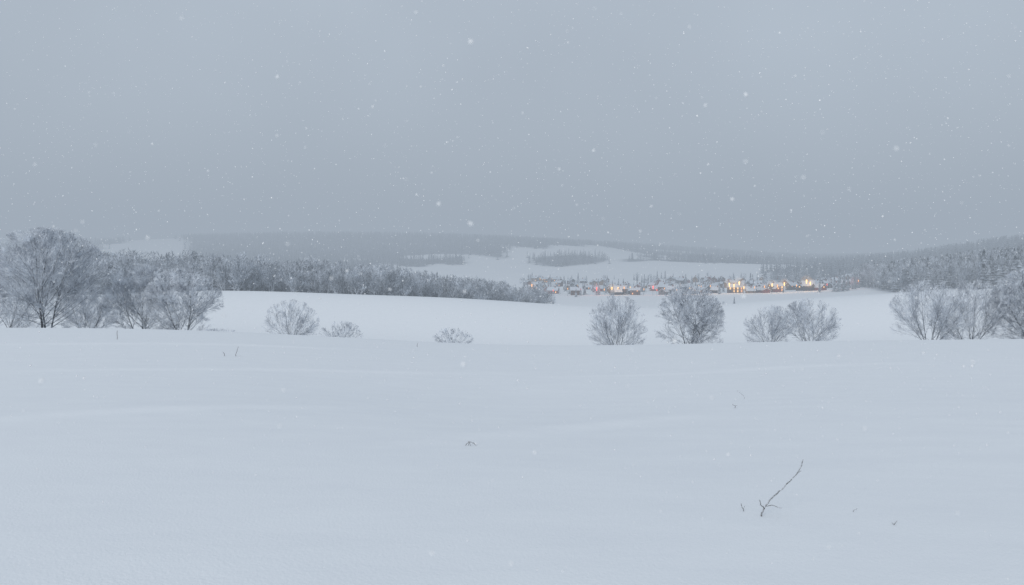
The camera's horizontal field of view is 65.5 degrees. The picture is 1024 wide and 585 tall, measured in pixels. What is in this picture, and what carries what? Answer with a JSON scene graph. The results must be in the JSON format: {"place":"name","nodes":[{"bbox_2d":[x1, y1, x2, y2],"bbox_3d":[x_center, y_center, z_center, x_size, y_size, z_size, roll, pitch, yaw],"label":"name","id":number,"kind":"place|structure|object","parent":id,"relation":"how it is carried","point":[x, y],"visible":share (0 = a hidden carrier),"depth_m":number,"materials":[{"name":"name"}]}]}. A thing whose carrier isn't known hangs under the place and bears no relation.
{"place":"outdoors","nodes":[
{"label":"outdoors","id":0,"kind":"place"},
{"bbox_2d":[0,235,1023,584],"bbox_3d":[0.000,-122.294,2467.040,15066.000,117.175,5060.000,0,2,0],"label":"ground","id":1,"kind":"structure","parent":0,"point":[174,431],"depth_m":9.50,"materials":[{"name":"white snow"}]},
{"bbox_2d":[0,246,57,327],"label":"frosted tree","id":2,"kind":"object","parent":1,"relation":"on","point":[5,300],"visible":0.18,"depth_m":97.77,"materials":[{"name":"grey plant"}]},
{"bbox_2d":[0,225,113,327],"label":"frosted tree","id":3,"kind":"object","parent":1,"relation":"on","point":[48,248],"visible":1,"depth_m":85.20,"materials":[{"name":"grey plant"}]},
{"bbox_2d":[52,287,117,327],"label":"frosted tree","id":4,"kind":"object","parent":1,"relation":"on","point":[87,316],"visible":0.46,"depth_m":100.06,"materials":[{"name":"grey plant"}]},
{"bbox_2d":[100,263,181,329],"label":"frosted tree","id":5,"kind":"object","parent":1,"relation":"on","point":[121,286],"visible":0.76,"depth_m":90.73,"materials":[{"name":"grey plant"}]},
{"bbox_2d":[141,267,223,330],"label":"frosted tree","id":6,"kind":"object","parent":1,"relation":"on","point":[191,299],"visible":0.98,"depth_m":88.74,"materials":[{"name":"grey plant"}]},
{"bbox_2d":[202,328,233,331],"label":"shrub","id":7,"kind":"object","parent":1,"relation":"on","point":[217,330],"visible":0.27,"depth_m":86.71,"materials":[{"name":"grey plant"}]},
{"bbox_2d":[0,248,555,303],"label":"forest","id":8,"kind":"object","parent":1,"relation":"on","point":[236,275],"visible":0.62,"depth_m":345.70,"materials":[{"name":"grey wood"}]},
{"bbox_2d":[264,299,319,334],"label":"shrub","id":9,"kind":"object","parent":1,"relation":"on","point":[303,324],"visible":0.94,"depth_m":86.01,"materials":[{"name":"grey plant"}]},
{"bbox_2d":[319,321,362,337],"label":"shrub","id":10,"kind":"object","parent":1,"relation":"on","point":[338,333],"visible":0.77,"depth_m":84.23,"materials":[{"name":"grey plant"}]},
{"bbox_2d":[432,327,473,342],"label":"shrub","id":11,"kind":"object","parent":1,"relation":"on","point":[445,331],"visible":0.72,"depth_m":84.36,"materials":[{"name":"grey plant"}]},
{"bbox_2d":[0,231,914,271],"bbox_3d":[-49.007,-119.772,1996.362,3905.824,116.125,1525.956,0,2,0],"label":"forest","id":12,"kind":"object","parent":1,"relation":"on","point":[250,248],"visible":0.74,"depth_m":2075.18,"materials":[{"name":"grey plant"}]},
{"bbox_2d":[531,276,538,281],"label":"house","id":13,"kind":"structure","parent":1,"relation":"on","point":[535,278],"depth_m":1047.31,"materials":[{"name":"brick"}]},
{"bbox_2d":[538,276,547,282],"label":"house","id":14,"kind":"structure","parent":1,"relation":"on","point":[542,278],"depth_m":1022.05,"materials":[{"name":"brick"}]},
{"bbox_2d":[547,286,559,293],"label":"house","id":15,"kind":"structure","parent":1,"relation":"on","point":[555,289],"depth_m":766.67,"materials":[{"name":"brick"}]},
{"bbox_2d":[554,279,563,286],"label":"house","id":16,"kind":"structure","parent":1,"relation":"on","point":[560,282],"depth_m":947.69,"materials":[{"name":"brick"}]},
{"bbox_2d":[570,286,581,294],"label":"house","id":17,"kind":"structure","parent":1,"relation":"on","point":[572,290],"depth_m":736.53,"materials":[{"name":"brick"}]},
{"bbox_2d":[579,277,586,282],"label":"house","id":18,"kind":"structure","parent":1,"relation":"on","point":[582,279],"depth_m":1025.99,"materials":[{"name":"brick"}]},
{"bbox_2d":[596,278,605,284],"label":"house","id":19,"kind":"structure","parent":1,"relation":"on","point":[601,280],"depth_m":980.81,"materials":[{"name":"brick"}]},
{"bbox_2d":[587,295,647,344],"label":"frosted tree","id":20,"kind":"object","parent":1,"relation":"on","point":[619,318],"visible":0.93,"depth_m":84.58,"materials":[{"name":"grey plant"}]},
{"bbox_2d":[614,289,622,294],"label":"house","id":21,"kind":"structure","parent":1,"relation":"on","point":[618,291],"depth_m":737.54,"materials":[{"name":"brick"}]},
{"bbox_2d":[609,284,628,294],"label":"house","id":22,"kind":"structure","parent":1,"relation":"on","point":[624,290],"depth_m":747.65,"materials":[{"name":"brick"}]},
{"bbox_2d":[630,286,640,294],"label":"house","id":23,"kind":"structure","parent":1,"relation":"on","point":[634,290],"depth_m":736.25,"materials":[{"name":"brick"}]},
{"bbox_2d":[649,285,657,290],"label":"house","id":24,"kind":"structure","parent":1,"relation":"on","point":[651,288],"depth_m":820.40,"materials":[{"name":"brick"}]},
{"bbox_2d":[657,283,669,290],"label":"house","id":25,"kind":"structure","parent":1,"relation":"on","point":[660,285],"depth_m":810.41,"materials":[{"name":"brick"}]},
{"bbox_2d":[658,287,669,294],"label":"house","id":26,"kind":"structure","parent":1,"relation":"on","point":[663,291],"depth_m":736.74,"materials":[{"name":"brick"}]},
{"bbox_2d":[665,285,675,293],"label":"house","id":27,"kind":"structure","parent":1,"relation":"on","point":[669,287],"depth_m":745.88,"materials":[{"name":"brick"}]},
{"bbox_2d":[678,277,686,283],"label":"house","id":28,"kind":"structure","parent":1,"relation":"on","point":[682,280],"depth_m":991.05,"materials":[{"name":"brick"}]},
{"bbox_2d":[654,283,726,343],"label":"frosted tree","id":29,"kind":"object","parent":1,"relation":"on","point":[682,309],"visible":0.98,"depth_m":85.48,"materials":[{"name":"grey plant"}]},
{"bbox_2d":[710,285,720,292],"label":"house","id":30,"kind":"structure","parent":1,"relation":"on","point":[713,289],"depth_m":752.55,"materials":[{"name":"brick"}]},
{"bbox_2d":[720,281,726,287],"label":"house","id":31,"kind":"structure","parent":1,"relation":"on","point":[721,284],"depth_m":899.65,"materials":[{"name":"brick"}]},
{"bbox_2d":[726,283,742,292],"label":"house","id":32,"kind":"structure","parent":1,"relation":"on","point":[731,288],"depth_m":758.91,"materials":[{"name":"brick"}]},
{"bbox_2d":[744,286,755,292],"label":"house","id":33,"kind":"structure","parent":1,"relation":"on","point":[750,289],"depth_m":743.16,"materials":[{"name":"brick"}]},
{"bbox_2d":[750,280,760,285],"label":"house","id":34,"kind":"structure","parent":1,"relation":"on","point":[755,281],"depth_m":895.03,"materials":[{"name":"brick"}]},
{"bbox_2d":[755,285,761,292],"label":"house","id":35,"kind":"structure","parent":1,"relation":"on","point":[757,288],"depth_m":746.95,"materials":[{"name":"brick"}]},
{"bbox_2d":[759,287,770,292],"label":"house","id":36,"kind":"structure","parent":1,"relation":"on","point":[764,290],"depth_m":738.34,"materials":[{"name":"brick"}]},
{"bbox_2d":[744,304,796,341],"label":"frosted tree","id":37,"kind":"object","parent":1,"relation":"on","point":[776,325],"visible":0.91,"depth_m":84.66,"materials":[{"name":"grey plant"}]},
{"bbox_2d":[767,282,783,291],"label":"house","id":38,"kind":"structure","parent":1,"relation":"on","point":[769,285],"depth_m":752.75,"materials":[{"name":"brick"}]},
{"bbox_2d":[772,285,781,291],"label":"house","id":39,"kind":"structure","parent":1,"relation":"on","point":[775,289],"depth_m":746.41,"materials":[{"name":"brick"}]},
{"bbox_2d":[759,460,802,516],"bbox_3d":[2.035,1.490,5.960,0.398,0.441,0.111,-1,3,-20],"label":"bare twig","id":40,"kind":"object","parent":1,"relation":"on","point":[778,492],"visible":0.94,"depth_m":5.99,"materials":[{"name":"brown wood"}]},
{"bbox_2d":[785,281,798,289],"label":"house","id":41,"kind":"structure","parent":1,"relation":"on","point":[790,285],"depth_m":784.23,"materials":[{"name":"brick"}]},
{"bbox_2d":[796,283,802,290],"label":"house","id":42,"kind":"structure","parent":1,"relation":"on","point":[799,287],"depth_m":752.88,"materials":[{"name":"brick"}]},
{"bbox_2d":[802,282,814,290],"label":"house","id":43,"kind":"structure","parent":1,"relation":"on","point":[807,287],"depth_m":740.95,"materials":[{"name":"brick"}]},
{"bbox_2d":[781,299,842,340],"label":"frosted tree","id":44,"kind":"object","parent":1,"relation":"on","point":[805,326],"visible":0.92,"depth_m":86.02,"materials":[{"name":"grey plant"}]},
{"bbox_2d":[814,282,827,290],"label":"house","id":45,"kind":"structure","parent":1,"relation":"on","point":[816,287],"depth_m":736.59,"materials":[{"name":"brick"}]},
{"bbox_2d":[821,279,833,284],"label":"house","id":46,"kind":"structure","parent":1,"relation":"on","point":[825,281],"depth_m":808.71,"materials":[{"name":"brick"}]},
{"bbox_2d":[831,276,836,290],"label":"spruce tree","id":47,"kind":"object","parent":1,"relation":"on","point":[834,286],"visible":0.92,"depth_m":699.48,"materials":[{"name":"plant"}]},
{"bbox_2d":[835,269,843,291],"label":"spruce tree","id":48,"kind":"object","parent":1,"relation":"on","point":[839,285],"visible":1,"depth_m":689.03,"materials":[{"name":"plant"}]},
{"bbox_2d":[842,270,847,290],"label":"spruce tree","id":49,"kind":"object","parent":1,"relation":"on","point":[844,284],"visible":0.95,"depth_m":693.19,"materials":[{"name":"plant"}]},
{"bbox_2d":[667,234,1023,291],"bbox_3d":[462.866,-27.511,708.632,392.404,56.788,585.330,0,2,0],"label":"forest","id":50,"kind":"object","parent":1,"relation":"on","point":[996,265],"visible":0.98,"depth_m":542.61,"materials":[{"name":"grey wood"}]},
{"bbox_2d":[846,276,850,289],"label":"spruce tree","id":51,"kind":"object","parent":1,"relation":"on","point":[848,286],"visible":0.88,"depth_m":699.62,"materials":[{"name":"plant"}]},
{"bbox_2d":[852,274,857,288],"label":"spruce tree","id":52,"kind":"object","parent":1,"relation":"on","point":[854,286],"visible":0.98,"depth_m":714.48,"materials":[{"name":"plant"}]},
{"bbox_2d":[886,279,975,339],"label":"frosted tree","id":53,"kind":"object","parent":1,"relation":"on","point":[915,312],"visible":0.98,"depth_m":83.67,"materials":[{"name":"grey plant"}]},
{"bbox_2d":[927,280,1015,339],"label":"frosted tree","id":54,"kind":"object","parent":1,"relation":"on","point":[985,307],"visible":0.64,"depth_m":84.94,"materials":[{"name":"grey plant"}]},
{"bbox_2d":[986,268,1023,338],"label":"frosted tree","id":55,"kind":"object","parent":1,"relation":"on","point":[1014,294],"visible":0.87,"depth_m":84.02,"materials":[{"name":"grey plant"}]},
{"bbox_2d":[0,0,1023,583],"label":"falling snow","id":56,"kind":"structure","parent":0,"point":[674,340],"depth_m":13.16,"materials":[{"name":"white snow"}]},
{"bbox_2d":[0,0,1023,256],"label":"sky","id":57,"kind":"structure","parent":0,"point":[188,138],"materials":[{"name":"grey"}]}
]}

